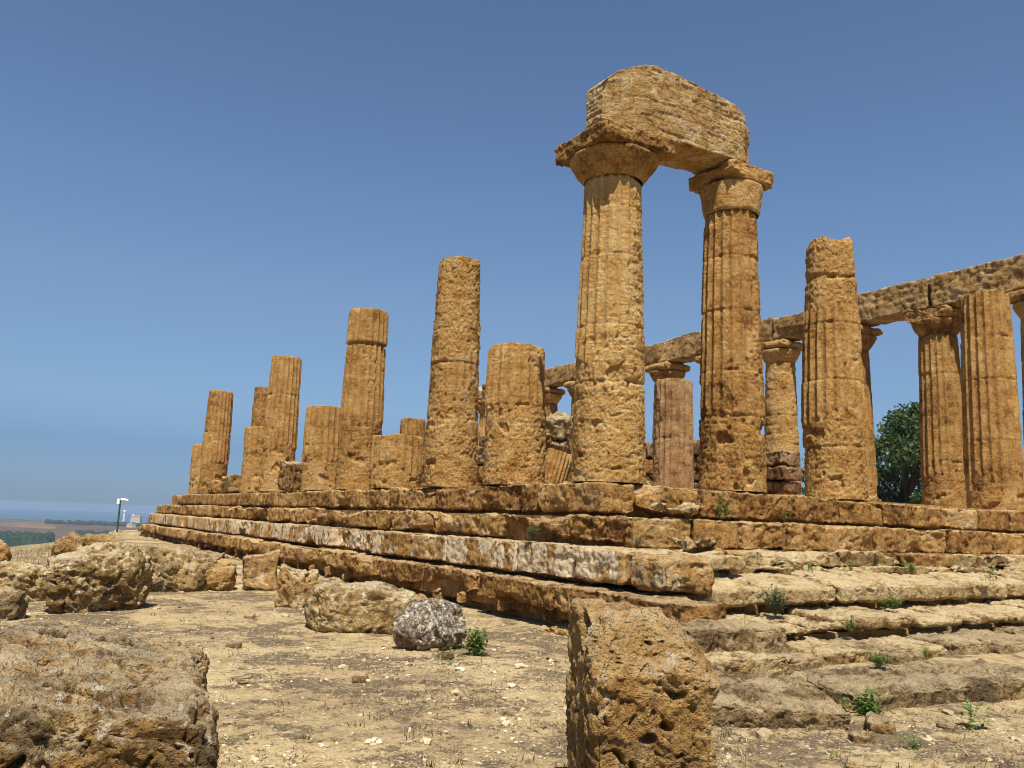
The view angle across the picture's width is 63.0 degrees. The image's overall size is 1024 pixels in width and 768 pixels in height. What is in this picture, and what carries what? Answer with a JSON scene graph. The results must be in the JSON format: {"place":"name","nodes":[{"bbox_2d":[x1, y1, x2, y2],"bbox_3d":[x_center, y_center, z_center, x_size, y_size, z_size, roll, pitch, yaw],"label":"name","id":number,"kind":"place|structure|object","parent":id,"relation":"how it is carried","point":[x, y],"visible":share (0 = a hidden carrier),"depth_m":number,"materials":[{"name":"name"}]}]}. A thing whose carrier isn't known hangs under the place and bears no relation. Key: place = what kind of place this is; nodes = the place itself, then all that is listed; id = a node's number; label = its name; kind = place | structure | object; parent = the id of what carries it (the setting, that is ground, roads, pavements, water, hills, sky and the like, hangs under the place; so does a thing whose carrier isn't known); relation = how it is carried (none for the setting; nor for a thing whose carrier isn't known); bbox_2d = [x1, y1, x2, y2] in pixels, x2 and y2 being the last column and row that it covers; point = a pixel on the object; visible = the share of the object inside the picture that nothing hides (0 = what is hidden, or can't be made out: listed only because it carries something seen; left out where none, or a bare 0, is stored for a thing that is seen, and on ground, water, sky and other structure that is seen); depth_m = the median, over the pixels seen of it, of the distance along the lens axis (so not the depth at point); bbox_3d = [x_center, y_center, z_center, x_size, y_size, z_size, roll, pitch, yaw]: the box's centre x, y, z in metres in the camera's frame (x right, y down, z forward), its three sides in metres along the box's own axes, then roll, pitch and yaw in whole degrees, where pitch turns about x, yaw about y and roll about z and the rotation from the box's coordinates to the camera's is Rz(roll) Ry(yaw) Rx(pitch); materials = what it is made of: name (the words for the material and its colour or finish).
{"place":"outdoors","nodes":[
{"label":"outdoors","id":0,"kind":"place"},
{"bbox_2d":[11,541,54,566],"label":"dry grass","id":1,"kind":"structure","parent":0,"point":[39,550],"depth_m":24.73,"materials":[{"name":"plant"}]},
{"bbox_2d":[0,508,148,522],"bbox_3d":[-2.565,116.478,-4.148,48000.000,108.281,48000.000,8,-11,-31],"label":"sea","id":2,"kind":"structure","parent":0,"point":[10,513],"depth_m":4919.51,"materials":[{"name":"blue"}]},
{"bbox_2d":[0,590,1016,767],"bbox_3d":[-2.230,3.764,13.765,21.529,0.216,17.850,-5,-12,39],"label":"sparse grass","id":3,"kind":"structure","parent":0,"point":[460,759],"depth_m":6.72,"materials":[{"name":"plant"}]},
{"bbox_2d":[0,518,1023,767],"bbox_3d":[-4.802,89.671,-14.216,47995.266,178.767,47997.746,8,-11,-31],"label":"ground","id":4,"kind":"structure","parent":0,"point":[308,690],"depth_m":7.49,"materials":[{"name":"soil"}]},
{"bbox_2d":[0,539,11,561],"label":"boulder","id":5,"kind":"object","parent":4,"relation":"on","point":[5,553],"visible":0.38,"depth_m":14.69,"materials":[{"name":"stone"}]},
{"bbox_2d":[0,587,28,620],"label":"boulder","id":6,"kind":"object","parent":4,"relation":"on","point":[14,602],"visible":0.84,"depth_m":11.30,"materials":[{"name":"grey stone"}]},
{"bbox_2d":[0,560,46,600],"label":"boulder","id":7,"kind":"object","parent":4,"relation":"on","point":[23,576],"visible":0.43,"depth_m":13.62,"materials":[{"name":"yellow stone"}]},
{"bbox_2d":[0,530,54,546],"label":"wood","id":8,"kind":"object","parent":4,"relation":"on","point":[9,538],"visible":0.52,"depth_m":1115.75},
{"bbox_2d":[50,532,119,556],"bbox_3d":[-8.286,3.394,16.229,1.182,1.015,0.943,14,-15,-40],"label":"boulder","id":9,"kind":"object","parent":4,"relation":"on","point":[71,541],"visible":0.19,"depth_m":15.98,"materials":[{"name":"beige stone"}]},
{"bbox_2d":[75,530,108,534],"bbox_3d":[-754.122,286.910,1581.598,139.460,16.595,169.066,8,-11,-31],"label":"hedge","id":10,"kind":"object","parent":4,"relation":"on","point":[79,532],"visible":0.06,"depth_m":1601.04,"materials":[{"name":"plant"}]},
{"bbox_2d":[40,541,154,613],"bbox_3d":[-6.476,3.124,13.012,1.364,1.284,1.714,1,4,38],"label":"boulder","id":11,"kind":"object","parent":4,"relation":"on","point":[100,576],"visible":0.88,"depth_m":12.61,"materials":[{"name":"yellow stone"}]},
{"bbox_2d":[45,519,151,526],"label":"coast trees","id":12,"kind":"object","parent":4,"relation":"on","point":[81,522],"visible":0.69,"depth_m":2227.54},
{"bbox_2d":[0,620,219,767],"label":"boulder","id":13,"kind":"object","parent":4,"relation":"on","point":[73,696],"visible":1,"depth_m":4.18,"materials":[{"name":"stone"}]},
{"bbox_2d":[116,498,128,531],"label":"lamp post","id":14,"kind":"object","parent":4,"relation":"on","point":[120,500],"visible":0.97,"depth_m":55.56,"materials":[{"name":"metal"}]},
{"bbox_2d":[130,515,141,522],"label":"house","id":15,"kind":"structure","parent":4,"relation":"on","point":[136,518],"depth_m":2699.94,"materials":[{"name":"paint"}]},
{"bbox_2d":[140,543,228,591],"bbox_3d":[-6.921,3.797,16.998,1.661,1.098,2.002,-6,-19,43],"label":"boulder","id":16,"kind":"object","parent":4,"relation":"on","point":[178,567],"visible":0.52,"depth_m":16.47,"materials":[{"name":"stone"}]},
{"bbox_2d":[204,558,236,590],"bbox_3d":[-6.069,3.926,17.123,0.829,0.792,0.838,4,-8,-42],"label":"boulder","id":17,"kind":"object","parent":4,"relation":"on","point":[221,575],"visible":0.69,"depth_m":16.86,"materials":[{"name":"stone"}]},
{"bbox_2d":[225,642,241,648],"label":"loose stone","id":18,"kind":"object","parent":4,"relation":"on","point":[236,645],"visible":0.78,"depth_m":9.68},
{"bbox_2d":[237,675,255,683],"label":"loose stone","id":19,"kind":"object","parent":4,"relation":"on","point":[248,679],"visible":0.99,"depth_m":7.72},
{"bbox_2d":[244,614,255,618],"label":"loose stone","id":20,"kind":"object","parent":4,"relation":"on","point":[252,616],"visible":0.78,"depth_m":12.38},
{"bbox_2d":[241,549,280,590],"bbox_3d":[-5.190,3.889,17.277,0.759,0.884,0.493,3,-21,-24],"label":"standing block","id":21,"kind":"object","parent":4,"relation":"on","point":[259,571],"depth_m":17.13,"materials":[{"name":"stone"}]},
{"bbox_2d":[274,564,318,608],"bbox_3d":[-3.660,3.481,14.182,0.590,0.852,0.634,-12,-22,36],"label":"standing block","id":22,"kind":"object","parent":4,"relation":"on","point":[294,586],"depth_m":14.01,"materials":[{"name":"stone"}]},
{"bbox_2d":[352,672,368,682],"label":"loose stone","id":23,"kind":"object","parent":4,"relation":"on","point":[360,677],"visible":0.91,"depth_m":7.92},
{"bbox_2d":[304,580,419,634],"bbox_3d":[-2.113,3.227,11.816,1.620,0.848,1.149,7,-10,-11],"label":"boulder","id":24,"kind":"object","parent":4,"relation":"on","point":[374,607],"visible":0.67,"depth_m":11.41,"materials":[{"name":"yellow stone"}]},
{"bbox_2d":[392,598,466,650],"bbox_3d":[-1.000,3.019,10.441,0.770,0.679,1.018,-4,-13,33],"label":"boulder","id":25,"kind":"object","parent":4,"relation":"on","point":[424,624],"visible":0.9,"depth_m":10.14,"materials":[{"name":"grey stone"}]},
{"bbox_2d":[435,644,453,663],"bbox_3d":[-0.731,2.926,9.021,0.221,0.249,0.128,1,-9,10],"label":"weed","id":26,"kind":"object","parent":4,"relation":"on","point":[450,649],"visible":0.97,"depth_m":9.01,"materials":[{"name":"green plant"}]},
{"bbox_2d":[437,652,453,659],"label":"loose stone","id":27,"kind":"object","parent":4,"relation":"on","point":[447,654],"visible":0.82,"depth_m":9.39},
{"bbox_2d":[459,625,490,655],"bbox_3d":[-0.396,3.042,9.932,0.388,0.358,0.408,-1,-10,20],"label":"weed","id":28,"kind":"object","parent":4,"relation":"on","point":[478,643],"visible":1,"depth_m":9.87,"materials":[{"name":"green plant"}]},
{"bbox_2d":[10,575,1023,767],"bbox_3d":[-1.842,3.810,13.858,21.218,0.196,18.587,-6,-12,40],"label":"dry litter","id":29,"kind":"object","parent":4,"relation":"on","point":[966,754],"visible":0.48,"depth_m":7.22,"materials":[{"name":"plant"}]},
{"bbox_2d":[135,482,1023,670],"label":"temple platform","id":30,"kind":"structure","parent":4,"relation":"on","point":[472,546],"depth_m":14.84,"materials":[{"name":"stone"}]},
{"bbox_2d":[188,444,208,493],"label":"temple column","id":31,"kind":"structure","parent":30,"relation":"on","point":[196,463],"depth_m":41.63,"materials":[{"name":"beige stone"}]},
{"bbox_2d":[208,480,221,493],"bbox_3d":[-13.348,4.698,37.888,0.749,0.687,1.017,17,-15,-29],"label":"fallen block","id":32,"kind":"object","parent":30,"relation":"on","point":[214,486],"depth_m":37.49,"materials":[{"name":"stone"}]},
{"bbox_2d":[198,389,232,492],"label":"temple column","id":33,"kind":"structure","parent":30,"relation":"on","point":[215,452],"depth_m":39.82,"materials":[{"name":"beige stone"}]},
{"bbox_2d":[221,474,240,493],"bbox_3d":[-11.987,4.347,35.924,0.872,0.827,1.646,8,-14,-31],"label":"fallen block","id":34,"kind":"object","parent":30,"relation":"on","point":[230,483],"depth_m":35.28,"materials":[{"name":"stone"}]},
{"bbox_2d":[239,426,264,492],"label":"temple column","id":35,"kind":"structure","parent":30,"relation":"on","point":[251,462],"depth_m":33.05,"materials":[{"name":"beige stone"}]},
{"bbox_2d":[246,386,267,492],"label":"temple column","id":36,"kind":"structure","parent":30,"relation":"on","point":[259,405],"depth_m":47.66,"materials":[{"name":"beige stone"}]},
{"bbox_2d":[258,355,301,491],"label":"temple column","id":37,"kind":"structure","parent":30,"relation":"on","point":[280,434],"depth_m":31.06,"materials":[{"name":"beige stone"}]},
{"bbox_2d":[277,460,306,492],"bbox_3d":[-7.486,3.195,28.688,0.737,1.128,1.486,9,-7,-35],"label":"fallen block","id":38,"kind":"object","parent":30,"relation":"on","point":[289,477],"depth_m":28.19,"materials":[{"name":"stone"}]},
{"bbox_2d":[300,405,340,490],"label":"temple column","id":39,"kind":"structure","parent":30,"relation":"on","point":[320,449],"depth_m":26.69,"materials":[{"name":"beige stone"}]},
{"bbox_2d":[334,307,388,489],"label":"temple column","id":40,"kind":"structure","parent":30,"relation":"on","point":[361,414],"depth_m":24.30,"materials":[{"name":"beige stone"}]},
{"bbox_2d":[369,433,423,488],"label":"temple column","id":41,"kind":"structure","parent":30,"relation":"on","point":[395,460],"depth_m":21.69,"materials":[{"name":"beige stone"}]},
{"bbox_2d":[400,418,425,454],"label":"temple column","id":42,"kind":"structure","parent":30,"relation":"on","point":[415,427],"depth_m":36.46,"materials":[{"name":"orange stone"}]},
{"bbox_2d":[421,255,480,487],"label":"temple column","id":43,"kind":"structure","parent":30,"relation":"on","point":[450,452],"depth_m":19.47,"materials":[{"name":"beige stone"}]},
{"bbox_2d":[421,435,485,487],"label":"ruined wall","id":44,"kind":"structure","parent":30,"relation":"on","point":[480,455],"depth_m":24.88,"materials":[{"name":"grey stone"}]},
{"bbox_2d":[478,398,485,466],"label":"temple column","id":45,"kind":"structure","parent":30,"relation":"on","point":[482,420],"depth_m":48.50,"materials":[{"name":"stone"}]},
{"bbox_2d":[482,384,485,398],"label":"row beam","id":46,"kind":"structure","parent":45,"relation":"on","point":[483,390],"depth_m":48.71,"materials":[{"name":"stone"}]},
{"bbox_2d":[482,342,545,485],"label":"temple column","id":47,"kind":"structure","parent":30,"relation":"on","point":[515,440],"depth_m":16.87,"materials":[{"name":"stone"}]},
{"bbox_2d":[526,524,539,540],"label":"weed","id":48,"kind":"object","parent":30,"relation":"on","point":[532,534],"visible":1,"depth_m":13.73,"materials":[{"name":"green plant"}]},
{"bbox_2d":[544,387,564,416],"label":"temple column","id":49,"kind":"structure","parent":30,"relation":"on","point":[553,397],"depth_m":43.35,"materials":[{"name":"stone"}]},
{"bbox_2d":[544,448,571,483],"bbox_3d":[1.071,2.140,20.643,0.693,0.995,0.698,23,-13,-28],"label":"fallen drum","id":50,"kind":"object","parent":30,"relation":"on","point":[558,463],"visible":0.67,"depth_m":20.41,"materials":[{"name":"stone"}]},
{"bbox_2d":[550,438,572,479],"bbox_3d":[1.270,1.939,21.392,0.479,1.105,0.604,1,19,32],"label":"fallen block","id":51,"kind":"object","parent":30,"relation":"on","point":[563,445],"depth_m":21.17,"materials":[{"name":"grey stone"}]},
{"bbox_2d":[546,430,558,451],"bbox_3d":[0.866,1.596,21.543,0.763,0.842,0.695,-6,-21,43],"label":"fallen block","id":52,"kind":"object","parent":51,"relation":"on","point":[549,441],"depth_m":21.25,"materials":[{"name":"stone"}]},
{"bbox_2d":[545,411,572,439],"bbox_3d":[1.259,1.088,21.638,0.835,0.655,1.158,4,7,27],"label":"fallen block","id":53,"kind":"object","parent":51,"relation":"on","point":[559,425],"depth_m":21.16,"materials":[{"name":"grey stone"}]},
{"bbox_2d":[563,381,575,450],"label":"temple column","id":54,"kind":"structure","parent":30,"relation":"on","point":[569,386],"depth_m":41.03,"materials":[{"name":"stone"}]},
{"bbox_2d":[544,362,575,387],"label":"row beam","id":55,"kind":"structure","parent":54,"relation":"on","point":[557,376],"depth_m":42.49,"materials":[{"name":"stone"}]},
{"bbox_2d":[567,442,652,481],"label":"ruined wall","id":56,"kind":"structure","parent":30,"relation":"on","point":[649,458],"depth_m":28.36,"materials":[{"name":"stone"}]},
{"bbox_2d":[554,117,675,484],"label":"temple column","id":57,"kind":"structure","parent":30,"relation":"on","point":[612,164],"depth_m":14.59,"materials":[{"name":"stone"}]},
{"bbox_2d":[631,533,645,545],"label":"weed","id":58,"kind":"object","parent":30,"relation":"on","point":[637,544],"visible":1,"depth_m":13.00,"materials":[{"name":"green plant"}]},
{"bbox_2d":[645,480,657,485],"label":"fallen block","id":59,"kind":"object","parent":30,"relation":"on","point":[651,483],"depth_m":16.96,"materials":[{"name":"grey stone"}]},
{"bbox_2d":[645,361,690,442],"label":"temple column","id":60,"kind":"structure","parent":30,"relation":"on","point":[663,370],"depth_m":35.67,"materials":[{"name":"orange stone"}]},
{"bbox_2d":[652,378,693,488],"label":"temple column","id":61,"kind":"structure","parent":30,"relation":"on","point":[673,455],"depth_m":25.76,"materials":[{"name":"stone"}]},
{"bbox_2d":[651,502,699,516],"bbox_3d":[2.739,2.084,13.959,0.809,0.262,0.436,7,-3,-29],"label":"loose slab","id":62,"kind":"object","parent":30,"relation":"on","point":[686,508],"depth_m":13.88,"materials":[{"name":"stone"}]},
{"bbox_2d":[694,355,700,363],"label":"temple column","id":63,"kind":"structure","parent":30,"relation":"on","point":[697,359],"depth_m":33.76,"materials":[{"name":"stone"}]},
{"bbox_2d":[660,331,700,363],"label":"row beam","id":64,"kind":"structure","parent":63,"relation":"on","point":[683,349],"depth_m":35.01,"materials":[{"name":"stone"}]},
{"bbox_2d":[761,318,773,341],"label":"row beam","id":65,"kind":"structure","parent":63,"relation":"on","point":[767,329],"depth_m":31.13,"materials":[{"name":"stone"}]},
{"bbox_2d":[717,493,732,518],"bbox_3d":[3.684,2.117,14.555,0.358,0.444,0.314,-4,-11,32],"label":"weed","id":66,"kind":"object","parent":30,"relation":"on","point":[723,506],"visible":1,"depth_m":14.50,"materials":[{"name":"green plant"}]},
{"bbox_2d":[688,159,774,492],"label":"temple column","id":67,"kind":"structure","parent":30,"relation":"on","point":[732,453],"depth_m":16.21,"materials":[{"name":"stone"}]},
{"bbox_2d":[585,65,749,174],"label":"beam","id":68,"kind":"structure","parent":67,"relation":"on","point":[705,130],"depth_m":15.88,"materials":[{"name":"stone"}]},
{"bbox_2d":[759,583,788,612],"bbox_3d":[3.712,3.016,11.793,0.431,0.404,0.512,4,-9,-13],"label":"weed","id":69,"kind":"object","parent":30,"relation":"on","point":[776,603],"visible":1,"depth_m":11.72,"materials":[{"name":"green plant"}]},
{"bbox_2d":[762,339,801,495],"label":"temple column","id":70,"kind":"structure","parent":30,"relation":"on","point":[780,357],"depth_m":30.39,"materials":[{"name":"stone"}]},
{"bbox_2d":[801,236,868,500],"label":"temple column","id":71,"kind":"structure","parent":30,"relation":"on","point":[833,417],"depth_m":17.71,"materials":[{"name":"stone"}]},
{"bbox_2d":[841,614,856,630],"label":"weed","id":72,"kind":"object","parent":30,"relation":"on","point":[852,624],"visible":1,"depth_m":11.35,"materials":[{"name":"green plant"}]},
{"bbox_2d":[861,325,882,496],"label":"temple column","id":73,"kind":"structure","parent":30,"relation":"on","point":[869,334],"depth_m":27.70,"materials":[{"name":"stone"}]},
{"bbox_2d":[773,312,803,341],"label":"row beam","id":74,"kind":"structure","parent":73,"relation":"on","point":[789,327],"depth_m":30.47,"materials":[{"name":"stone"}]},
{"bbox_2d":[865,495,881,501],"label":"fallen block","id":75,"kind":"object","parent":30,"relation":"on","point":[872,498],"depth_m":19.79,"materials":[{"name":"stone"}]},
{"bbox_2d":[869,553,886,564],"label":"weed","id":76,"kind":"object","parent":30,"relation":"on","point":[875,559],"visible":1,"depth_m":15.41,"materials":[{"name":"green plant"}]},
{"bbox_2d":[882,593,902,607],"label":"weed","id":77,"kind":"object","parent":30,"relation":"on","point":[892,605],"visible":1,"depth_m":13.20,"materials":[{"name":"green plant"}]},
{"bbox_2d":[902,560,916,572],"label":"weed","id":78,"kind":"object","parent":30,"relation":"on","point":[911,567],"visible":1,"depth_m":15.05,"materials":[{"name":"green plant"}]},
{"bbox_2d":[904,304,966,507],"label":"temple column","id":79,"kind":"structure","parent":30,"relation":"on","point":[937,332],"depth_m":25.17,"materials":[{"name":"beige stone"}]},
{"bbox_2d":[858,278,933,326],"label":"row beam","id":80,"kind":"structure","parent":79,"relation":"on","point":[889,304],"depth_m":26.84,"materials":[{"name":"stone"}]},
{"bbox_2d":[981,564,998,582],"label":"weed","id":81,"kind":"object","parent":30,"relation":"on","point":[988,571],"visible":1,"depth_m":14.90,"materials":[{"name":"green plant"}]},
{"bbox_2d":[960,289,1023,511],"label":"temple column","id":82,"kind":"structure","parent":30,"relation":"on","point":[992,451],"depth_m":20.98,"materials":[{"name":"stone"}]},
{"bbox_2d":[1006,289,1023,440],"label":"temple column","id":83,"kind":"structure","parent":30,"relation":"on","point":[1017,299],"depth_m":23.37,"materials":[{"name":"stone"}]},
{"bbox_2d":[930,253,1023,308],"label":"row beam","id":84,"kind":"structure","parent":83,"relation":"on","point":[951,288],"depth_m":24.60,"materials":[{"name":"stone"}]},
{"bbox_2d":[565,597,720,767],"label":"standing block","id":85,"kind":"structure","parent":4,"relation":"on","point":[643,684],"depth_m":4.60,"materials":[{"name":"beige stone"}]},
{"bbox_2d":[678,618,786,653],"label":"loose slab","id":86,"kind":"structure","parent":4,"relation":"on","point":[728,635],"depth_m":9.53,"materials":[{"name":"grey stone"}]},
{"bbox_2d":[704,651,794,675],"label":"loose slab","id":87,"kind":"structure","parent":4,"relation":"on","point":[766,663],"depth_m":8.85,"materials":[{"name":"stone"}]},
{"bbox_2d":[754,727,775,741],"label":"loose stone","id":88,"kind":"object","parent":4,"relation":"on","point":[765,734],"visible":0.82,"depth_m":6.71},
{"bbox_2d":[712,669,851,729],"bbox_3d":[1.959,2.848,7.601,1.871,0.308,1.228,6,-4,-3],"label":"loose slab","id":89,"kind":"object","parent":4,"relation":"on","point":[756,700],"depth_m":7.17,"materials":[{"name":"grey stone"}]},
{"bbox_2d":[848,730,875,743],"bbox_3d":[2.841,2.873,6.781,0.211,0.117,0.167,2,-9,-1],"label":"loose stone","id":90,"kind":"object","parent":4,"relation":"on","point":[863,736],"visible":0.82,"depth_m":6.72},
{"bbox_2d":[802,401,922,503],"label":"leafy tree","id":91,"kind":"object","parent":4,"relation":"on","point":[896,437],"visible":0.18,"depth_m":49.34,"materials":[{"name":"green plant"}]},
{"bbox_2d":[845,754,881,767],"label":"loose stone","id":92,"kind":"object","parent":4,"relation":"on","point":[868,761],"visible":1,"depth_m":5.86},
{"bbox_2d":[840,687,887,715],"bbox_3d":[3.204,2.927,7.631,0.403,0.286,0.358,0,-9,13],"label":"weed","id":93,"kind":"object","parent":4,"relation":"on","point":[870,706],"visible":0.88,"depth_m":7.59,"materials":[{"name":"green plant"}]},
{"bbox_2d":[864,711,895,734],"bbox_3d":[3.103,2.884,7.065,0.235,0.171,0.324,0,-10,15],"label":"loose stone","id":94,"kind":"object","parent":4,"relation":"on","point":[878,724],"visible":0.87,"depth_m":6.96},
{"bbox_2d":[789,658,1023,711],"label":"loose slab","id":95,"kind":"structure","parent":4,"relation":"on","point":[915,683],"depth_m":8.46,"materials":[{"name":"grey stone"}]},
{"bbox_2d":[866,651,892,668],"bbox_3d":[3.915,2.956,8.962,0.252,0.188,0.265,8,-11,-31],"label":"weed","id":96,"kind":"object","parent":95,"relation":"on","point":[879,665],"visible":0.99,"depth_m":8.93,"materials":[{"name":"green plant"}]},
{"bbox_2d":[894,732,924,748],"bbox_3d":[3.131,2.828,6.579,0.270,0.178,0.139,2,-9,-2],"label":"weed","id":97,"kind":"object","parent":4,"relation":"on","point":[913,744],"visible":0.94,"depth_m":6.57,"materials":[{"name":"green plant"}]},
{"bbox_2d":[916,647,936,659],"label":"weed","id":98,"kind":"object","parent":4,"relation":"on","point":[925,653],"visible":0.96,"depth_m":10.70,"materials":[{"name":"green plant"}]},
{"bbox_2d":[936,722,957,730],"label":"loose stone","id":99,"kind":"object","parent":4,"relation":"on","point":[949,726],"visible":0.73,"depth_m":7.17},
{"bbox_2d":[944,736,965,740],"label":"loose stone","id":100,"kind":"object","parent":4,"relation":"on","point":[955,737],"visible":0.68,"depth_m":6.80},
{"bbox_2d":[958,699,990,731],"bbox_3d":[4.005,2.887,7.203,0.269,0.326,0.280,2,-9,2],"label":"weed","id":101,"kind":"object","parent":4,"relation":"on","point":[969,708],"visible":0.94,"depth_m":7.21,"materials":[{"name":"green plant"}]},
{"bbox_2d":[0,0,1023,513],"label":"sky","id":102,"kind":"structure","parent":0,"point":[194,194],"materials":[{"name":"blue"}]},
{"bbox_2d":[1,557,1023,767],"bbox_3d":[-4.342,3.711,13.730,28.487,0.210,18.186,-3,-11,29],"label":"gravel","id":103,"kind":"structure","parent":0,"point":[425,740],"depth_m":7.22,"materials":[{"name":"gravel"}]},
{"bbox_2d":[672,536,716,552],"bbox_3d":[2.966,2.579,13.436,0.867,0.290,0.391,12,-13,-34],"label":"loose slab","id":104,"kind":"object","parent":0,"point":[687,543],"depth_m":13.30,"materials":[{"name":"stone"}]},
{"bbox_2d":[651,439,803,494],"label":"ruined wall","id":105,"kind":"structure","parent":0,"point":[782,472],"depth_m":25.69,"materials":[{"name":"stone"}]},
{"bbox_3d":[5.015,2.592,38.358,1.464,6.248,1.450,8,-11,-31],"label":"temple column","id":106,"kind":"object","parent":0,"visible":0},
{"bbox_2d":[644,342,663,366],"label":"row beam","id":107,"kind":"structure","parent":106,"relation":"on","point":[652,353],"depth_m":36.57,"materials":[{"name":"stone"}]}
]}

